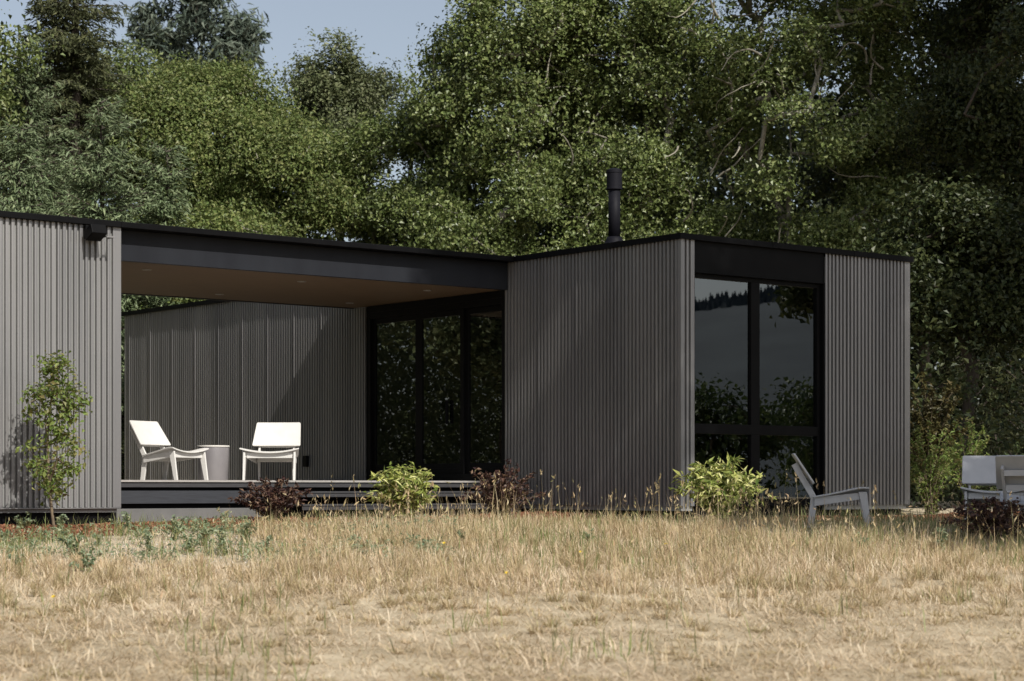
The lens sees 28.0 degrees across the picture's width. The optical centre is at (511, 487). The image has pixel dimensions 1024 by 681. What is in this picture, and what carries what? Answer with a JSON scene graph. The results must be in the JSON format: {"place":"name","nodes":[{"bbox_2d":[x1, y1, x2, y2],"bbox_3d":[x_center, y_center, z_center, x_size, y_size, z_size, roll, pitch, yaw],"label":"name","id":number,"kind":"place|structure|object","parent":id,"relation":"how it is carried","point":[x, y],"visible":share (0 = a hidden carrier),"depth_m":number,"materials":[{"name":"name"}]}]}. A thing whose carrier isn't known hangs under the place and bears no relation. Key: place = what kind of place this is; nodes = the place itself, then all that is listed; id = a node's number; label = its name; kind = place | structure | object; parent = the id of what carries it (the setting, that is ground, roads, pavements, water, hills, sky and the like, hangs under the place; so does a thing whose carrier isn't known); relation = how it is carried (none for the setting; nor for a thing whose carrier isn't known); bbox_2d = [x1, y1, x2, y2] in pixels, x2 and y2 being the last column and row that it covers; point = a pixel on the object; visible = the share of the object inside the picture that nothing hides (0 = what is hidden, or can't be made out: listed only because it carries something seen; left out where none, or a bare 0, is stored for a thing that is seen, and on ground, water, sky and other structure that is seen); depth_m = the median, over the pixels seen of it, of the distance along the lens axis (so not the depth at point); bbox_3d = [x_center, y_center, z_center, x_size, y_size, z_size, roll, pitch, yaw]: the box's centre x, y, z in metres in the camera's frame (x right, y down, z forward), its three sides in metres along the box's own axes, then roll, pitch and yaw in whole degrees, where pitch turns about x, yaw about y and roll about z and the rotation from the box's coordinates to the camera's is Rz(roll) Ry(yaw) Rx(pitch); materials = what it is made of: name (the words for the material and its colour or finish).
{"place":"outdoors","nodes":[
{"label":"outdoors","id":0,"kind":"place"},
{"bbox_2d":[0,498,1023,680],"bbox_3d":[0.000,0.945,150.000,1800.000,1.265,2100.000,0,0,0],"label":"ground","id":1,"kind":"structure","parent":0,"point":[516,617],"depth_m":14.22,"materials":[{"name":"beige plant"}]},
{"bbox_2d":[0,528,18,541],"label":"weed","id":2,"kind":"object","parent":1,"relation":"on","point":[5,534],"visible":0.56,"depth_m":22.03,"materials":[{"name":"green plant"}]},
{"bbox_2d":[6,546,24,567],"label":"weed","id":3,"kind":"object","parent":1,"relation":"on","point":[15,558],"visible":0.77,"depth_m":18.96,"materials":[{"name":"green plant"}]},
{"bbox_2d":[0,119,63,213],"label":"spruce tree","id":4,"kind":"object","parent":1,"relation":"on","point":[15,173],"visible":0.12,"depth_m":39.37,"materials":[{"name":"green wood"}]},
{"bbox_2d":[0,0,65,145],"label":"oak tree","id":5,"kind":"object","parent":1,"relation":"on","point":[5,97],"visible":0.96,"depth_m":42.10,"materials":[{"name":"green plant"}]},
{"bbox_2d":[15,350,92,525],"bbox_3d":[-5.285,-0.539,23.845,0.868,2.133,0.919,0,0,0],"label":"maple sapling","id":6,"kind":"object","parent":1,"relation":"on","point":[50,479],"visible":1,"depth_m":23.76,"materials":[{"name":"green plant"}]},
{"bbox_2d":[0,34,124,370],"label":"spruce tree","id":7,"kind":"object","parent":1,"relation":"on","point":[22,81],"visible":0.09,"depth_m":42.87,"materials":[{"name":"green plant"}]},
{"bbox_2d":[0,42,124,203],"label":"ash tree","id":8,"kind":"object","parent":1,"relation":"on","point":[53,122],"visible":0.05,"depth_m":50.12,"materials":[{"name":"green plant"}]},
{"bbox_2d":[56,523,93,557],"bbox_3d":[-4.272,0.520,20.096,0.369,0.370,0.330,0,0,-15],"label":"weed","id":9,"kind":"object","parent":1,"relation":"on","point":[73,541],"visible":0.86,"depth_m":20.07,"materials":[{"name":"green plant"}]},
{"bbox_2d":[0,0,154,451],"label":"fir tree","id":10,"kind":"object","parent":1,"relation":"on","point":[76,52],"visible":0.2,"depth_m":45.68,"materials":[{"name":"green plant"}]},
{"bbox_2d":[69,546,102,572],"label":"weed","id":11,"kind":"object","parent":1,"relation":"on","point":[86,562],"visible":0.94,"depth_m":18.52,"materials":[{"name":"green plant"}]},
{"bbox_2d":[18,29,170,206],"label":"ash tree","id":12,"kind":"object","parent":1,"relation":"on","point":[133,58],"visible":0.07,"depth_m":50.89,"materials":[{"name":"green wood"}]},
{"bbox_2d":[90,527,103,544],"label":"weed","id":13,"kind":"object","parent":1,"relation":"on","point":[94,535],"visible":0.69,"depth_m":21.75,"materials":[{"name":"green plant"}]},
{"bbox_2d":[29,94,166,479],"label":"spruce tree","id":14,"kind":"object","parent":1,"relation":"on","point":[91,181],"visible":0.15,"depth_m":40.28,"materials":[{"name":"green plant"}]},
{"bbox_2d":[116,511,134,534],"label":"weed","id":15,"kind":"object","parent":1,"relation":"on","point":[126,517],"visible":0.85,"depth_m":23.09,"materials":[{"name":"green plant"}]},
{"bbox_2d":[139,530,152,553],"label":"weed","id":16,"kind":"object","parent":1,"relation":"on","point":[147,542],"visible":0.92,"depth_m":20.70,"materials":[{"name":"green plant"}]},
{"bbox_2d":[113,135,204,479],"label":"spruce tree","id":17,"kind":"object","parent":1,"relation":"on","point":[172,208],"visible":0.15,"depth_m":40.77,"materials":[{"name":"green plant"}]},
{"bbox_2d":[162,514,187,540],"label":"weed","id":18,"kind":"object","parent":1,"relation":"on","point":[174,523],"visible":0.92,"depth_m":22.40,"materials":[{"name":"green plant"}]},
{"bbox_2d":[66,47,307,221],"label":"maple tree","id":19,"kind":"object","parent":1,"relation":"on","point":[179,103],"visible":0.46,"depth_m":46.04,"materials":[{"name":"green plant"}]},
{"bbox_2d":[73,194,302,353],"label":"maple tree","id":20,"kind":"object","parent":1,"relation":"on","point":[218,218],"visible":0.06,"depth_m":44.32,"materials":[{"name":"green plant"}]},
{"bbox_2d":[179,531,201,552],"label":"weed","id":21,"kind":"object","parent":1,"relation":"on","point":[190,539],"visible":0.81,"depth_m":20.94,"materials":[{"name":"green plant"}]},
{"bbox_2d":[120,0,271,74],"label":"pine tree","id":22,"kind":"object","parent":1,"relation":"on","point":[238,35],"visible":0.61,"depth_m":74.94,"materials":[{"name":"green plant"}]},
{"bbox_2d":[194,519,216,545],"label":"weed","id":23,"kind":"object","parent":1,"relation":"on","point":[208,531],"visible":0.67,"depth_m":21.66,"materials":[{"name":"green plant"}]},
{"bbox_2d":[208,525,231,555],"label":"weed","id":24,"kind":"object","parent":1,"relation":"on","point":[223,535],"visible":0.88,"depth_m":20.68,"materials":[{"name":"green plant"}]},
{"bbox_2d":[1,526,442,573],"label":"weeds","id":25,"kind":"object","parent":1,"relation":"on","point":[164,547],"depth_m":21.32,"materials":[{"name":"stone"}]},
{"bbox_2d":[0,514,461,561],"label":"weed cover","id":26,"kind":"object","parent":1,"relation":"on","point":[143,552],"visible":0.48,"depth_m":20.95,"materials":[{"name":"green plant"}]},
{"bbox_2d":[231,515,259,545],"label":"weed","id":27,"kind":"object","parent":1,"relation":"on","point":[246,529],"visible":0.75,"depth_m":21.71,"materials":[{"name":"green plant"}]},
{"bbox_2d":[251,534,272,550],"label":"weed","id":28,"kind":"object","parent":1,"relation":"on","point":[270,538],"visible":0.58,"depth_m":21.13,"materials":[{"name":"green plant"}]},
{"bbox_2d":[178,100,397,241],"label":"maple tree","id":29,"kind":"object","parent":1,"relation":"on","point":[281,155],"visible":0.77,"depth_m":45.61,"materials":[{"name":"green plant"}]},
{"bbox_2d":[113,480,533,522],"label":"deck","id":30,"kind":"structure","parent":1,"relation":"on","point":[167,499],"depth_m":26.53,"materials":[{"name":"wood"}]},
{"bbox_2d":[129,420,208,479],"bbox_3d":[-4.584,-0.495,27.294,0.843,0.796,0.797,0,0,27],"label":"lounge chair","id":31,"kind":"object","parent":30,"relation":"on","point":[148,434],"visible":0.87,"depth_m":27.29,"materials":[{"name":"white plastic"}]},
{"bbox_2d":[197,445,229,479],"bbox_3d":[-4.101,-0.338,28.200,0.444,0.482,0.444,0,0,0],"label":"side table","id":32,"kind":"object","parent":30,"relation":"on","point":[217,458],"visible":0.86,"depth_m":28.02,"materials":[{"name":"white metal"}]},
{"bbox_2d":[239,422,300,479],"bbox_3d":[-3.275,-0.504,28.262,0.814,0.813,0.860,0,0,3],"label":"lounge chair","id":33,"kind":"object","parent":30,"relation":"on","point":[279,435],"visible":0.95,"depth_m":28.49,"materials":[{"name":"white plastic"}]},
{"bbox_2d":[276,26,417,240],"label":"ash tree","id":34,"kind":"object","parent":1,"relation":"on","point":[343,92],"visible":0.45,"depth_m":53.13,"materials":[{"name":"green plant"}]},
{"bbox_2d":[318,93,497,245],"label":"oak tree","id":35,"kind":"object","parent":1,"relation":"on","point":[373,146],"visible":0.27,"depth_m":45.71,"materials":[{"name":"green plant"}]},
{"bbox_2d":[0,168,913,525],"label":"house","id":36,"kind":"structure","parent":1,"relation":"on","point":[632,370],"depth_m":28.14,"materials":[{"name":"wood"}]},
{"bbox_2d":[84,224,114,240],"bbox_3d":[-5.016,-3.092,24.948,0.325,0.191,0.297,0,0,-38],"label":"flood lamp","id":37,"kind":"object","parent":36,"relation":"attached to","point":[95,232],"visible":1,"depth_m":24.84,"materials":[{"name":"metal"}]},
{"bbox_2d":[303,456,308,466],"bbox_3d":[-3.351,-0.430,33.371,0.050,0.180,0.120,0,0,-38],"label":"outlet box","id":38,"kind":"object","parent":36,"relation":"attached to","point":[305,461],"visible":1,"depth_m":33.33,"materials":[{"name":"black plastic"}]},
{"bbox_2d":[366,290,504,480],"bbox_3d":[-1.126,-1.461,30.733,0.150,2.722,3.530,0,0,-38],"label":"sliding door","id":39,"kind":"structure","parent":36,"relation":"in","point":[435,368],"depth_m":30.68,"materials":[{"name":"black glass"}]},
{"bbox_2d":[694,241,824,505],"bbox_3d":[3.267,-1.480,27.383,2.450,3.436,0.170,0,0,-38],"label":"window","id":40,"kind":"structure","parent":36,"relation":"in","point":[759,343],"depth_m":27.47,"materials":[{"name":"black glass"}]},
{"bbox_2d":[456,530,476,541],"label":"weed","id":41,"kind":"object","parent":1,"relation":"on","point":[461,534],"visible":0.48,"depth_m":21.68,"materials":[{"name":"green plant"}]},
{"bbox_2d":[458,458,546,519],"bbox_3d":[-0.088,0.049,25.806,1.047,0.853,1.105,0,0,18],"label":"plum shrub","id":42,"kind":"object","parent":1,"relation":"on","point":[503,481],"visible":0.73,"depth_m":25.70,"materials":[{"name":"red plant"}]},
{"bbox_2d":[0,510,1020,541],"bbox_3d":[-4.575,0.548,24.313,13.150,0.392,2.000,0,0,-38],"label":"mulch bed","id":43,"kind":"object","parent":1,"relation":"on","point":[89,534],"visible":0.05,"depth_m":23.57,"materials":[{"name":"brown soil"}]},
{"bbox_2d":[12,511,35,527],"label":"weed","id":44,"kind":"object","parent":43,"relation":"on","point":[22,522],"visible":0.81,"depth_m":23.97,"materials":[{"name":"green plant"}]},
{"bbox_2d":[50,514,71,534],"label":"weed","id":45,"kind":"object","parent":43,"relation":"on","point":[59,526],"visible":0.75,"depth_m":22.71,"materials":[{"name":"green plant"}]},
{"bbox_2d":[215,508,235,522],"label":"weed","id":46,"kind":"object","parent":43,"relation":"on","point":[221,516],"visible":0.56,"depth_m":24.75,"materials":[{"name":"green plant"}]},
{"bbox_2d":[228,475,312,520],"bbox_3d":[-2.973,0.162,25.614,0.948,0.635,1.021,0,0,-39],"label":"plum shrub","id":47,"kind":"object","parent":43,"relation":"on","point":[279,500],"visible":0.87,"depth_m":25.51,"materials":[{"name":"brown plant"}]},
{"bbox_2d":[363,461,439,519],"bbox_3d":[-1.414,0.078,26.216,0.989,0.848,1.027,0,0,0],"label":"gold shrub","id":48,"kind":"object","parent":43,"relation":"on","point":[392,479],"visible":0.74,"depth_m":26.10,"materials":[{"name":"green plant"}]},
{"bbox_2d":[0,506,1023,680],"bbox_3d":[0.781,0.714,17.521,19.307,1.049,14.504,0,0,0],"label":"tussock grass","id":49,"kind":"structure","parent":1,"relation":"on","point":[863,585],"depth_m":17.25,"materials":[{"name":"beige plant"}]},
{"bbox_2d":[0,479,1023,622],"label":"tall grass","id":50,"kind":"structure","parent":1,"relation":"on","point":[778,525],"depth_m":19.83,"materials":[{"name":"beige plant"}]},
{"bbox_2d":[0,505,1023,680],"bbox_3d":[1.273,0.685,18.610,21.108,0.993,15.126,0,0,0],"label":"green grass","id":51,"kind":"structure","parent":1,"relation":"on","point":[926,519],"depth_m":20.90,"materials":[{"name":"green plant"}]},
{"bbox_2d":[386,0,646,255],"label":"oak tree","id":52,"kind":"object","parent":1,"relation":"on","point":[475,67],"visible":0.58,"depth_m":44.20,"materials":[{"name":"green plant"}]},
{"bbox_2d":[104,0,1023,499],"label":"woodland","id":53,"kind":"object","parent":1,"relation":"on","point":[716,190],"visible":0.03,"depth_m":52.14,"materials":[{"name":"green plant"}]},
{"bbox_2d":[578,528,594,544],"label":"weed","id":54,"kind":"object","parent":1,"relation":"on","point":[585,533],"visible":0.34,"depth_m":21.97,"materials":[{"name":"green plant"}]},
{"bbox_2d":[514,0,792,249],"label":"oak tree","id":55,"kind":"object","parent":1,"relation":"on","point":[656,71],"visible":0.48,"depth_m":44.71,"materials":[{"name":"green plant"}]},
{"bbox_2d":[315,469,1020,554],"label":"wispy grass","id":56,"kind":"structure","parent":1,"relation":"on","point":[656,486],"depth_m":22.52,"materials":[{"name":"beige plant"}]},
{"bbox_2d":[520,515,1021,524],"bbox_3d":[4.421,0.416,27.433,10.236,0.157,3.868,0,0,-15],"label":"mulch bed","id":57,"kind":"object","parent":1,"relation":"on","point":[806,524],"visible":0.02,"depth_m":26.97,"materials":[{"name":"brown wood"}]},
{"bbox_2d":[668,452,778,521],"bbox_3d":[2.652,0.053,25.163,1.319,1.011,1.231,0,0,-29],"label":"gold shrub","id":58,"kind":"object","parent":57,"relation":"on","point":[709,483],"visible":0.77,"depth_m":25.10,"materials":[{"name":"green plant"}]},
{"bbox_2d":[939,417,990,511],"bbox_3d":[6.390,-0.280,28.508,0.857,1.435,0.719,0,0,40],"label":"leafy shrub","id":59,"kind":"object","parent":57,"relation":"on","point":[975,449],"visible":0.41,"depth_m":28.52,"materials":[{"name":"green plant"}]},
{"bbox_2d":[655,0,937,252],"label":"oak tree","id":60,"kind":"object","parent":1,"relation":"on","point":[843,143],"visible":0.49,"depth_m":43.81,"materials":[{"name":"green plant"}]},
{"bbox_2d":[851,531,868,543],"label":"weed","id":61,"kind":"object","parent":1,"relation":"on","point":[860,538],"visible":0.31,"depth_m":21.29,"materials":[{"name":"green plant"}]},
{"bbox_2d":[713,527,1018,533],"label":"patio","id":62,"kind":"structure","parent":1,"relation":"on","point":[846,530],"depth_m":23.35,"materials":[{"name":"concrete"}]},
{"bbox_2d":[791,453,870,527],"bbox_3d":[3.721,0.033,23.965,0.914,0.864,0.864,0,0,8],"label":"lounge chair","id":63,"kind":"object","parent":62,"relation":"on","point":[860,494],"visible":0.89,"depth_m":23.66,"materials":[{"name":"grey wood"}]},
{"bbox_2d":[960,456,1023,518],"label":"lounge chair","id":64,"kind":"object","parent":62,"relation":"on","point":[978,470],"visible":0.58,"depth_m":24.92,"materials":[{"name":"grey plastic"}]},
{"bbox_2d":[772,0,1023,499],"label":"oak tree","id":65,"kind":"object","parent":1,"relation":"on","point":[830,189],"visible":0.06,"depth_m":47.44,"materials":[{"name":"green plant"}]},
{"bbox_2d":[838,166,1023,505],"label":"oak tree","id":66,"kind":"object","parent":1,"relation":"on","point":[991,281],"visible":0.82,"depth_m":37.73,"materials":[{"name":"green plant"}]},
{"bbox_2d":[910,420,964,514],"bbox_3d":[6.084,-0.280,29.815,1.045,1.405,1.016,0,0,0],"label":"leafy shrub","id":67,"kind":"object","parent":1,"relation":"on","point":[928,486],"visible":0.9,"depth_m":29.74,"materials":[{"name":"green plant"}]},
{"bbox_2d":[910,371,969,512],"bbox_3d":[6.322,-0.667,31.006,1.082,2.167,1.247,0,0,0],"label":"leafy shrub","id":68,"kind":"object","parent":1,"relation":"on","point":[938,425],"visible":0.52,"depth_m":30.91,"materials":[{"name":"green plant"}]},
{"bbox_2d":[932,527,948,552],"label":"weed","id":69,"kind":"object","parent":1,"relation":"on","point":[945,536],"visible":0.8,"depth_m":20.74,"materials":[{"name":"green plant"}]},
{"bbox_2d":[867,0,1023,266],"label":"oak tree","id":70,"kind":"object","parent":1,"relation":"on","point":[979,117],"visible":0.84,"depth_m":42.36,"materials":[{"name":"green plant"}]},
{"bbox_2d":[908,267,1023,508],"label":"undergrowth","id":71,"kind":"object","parent":1,"relation":"on","point":[1006,445],"visible":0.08,"depth_m":35.54,"materials":[{"name":"green plant"}]},
{"bbox_2d":[910,54,1023,501],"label":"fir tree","id":72,"kind":"object","parent":1,"relation":"on","point":[1003,390],"visible":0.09,"depth_m":50.54,"materials":[{"name":"green plant"}]},
{"bbox_2d":[937,496,1023,544],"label":"plum shrub","id":73,"kind":"object","parent":1,"relation":"on","point":[1000,522],"visible":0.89,"depth_m":21.90,"materials":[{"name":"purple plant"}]},
{"bbox_2d":[993,441,1023,489],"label":"leafy shrub","id":74,"kind":"object","parent":1,"relation":"on","point":[1017,446],"visible":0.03,"depth_m":30.55,"materials":[{"name":"green plant"}]},
{"bbox_2d":[995,455,1023,536],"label":"lounge chair","id":75,"kind":"object","parent":1,"relation":"on","point":[1009,472],"visible":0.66,"depth_m":22.29,"materials":[{"name":"grey plastic"}]},
{"bbox_2d":[0,0,1023,428],"label":"sky","id":76,"kind":"structure","parent":0,"point":[385,26],"materials":[{"name":"blue"}]}
]}

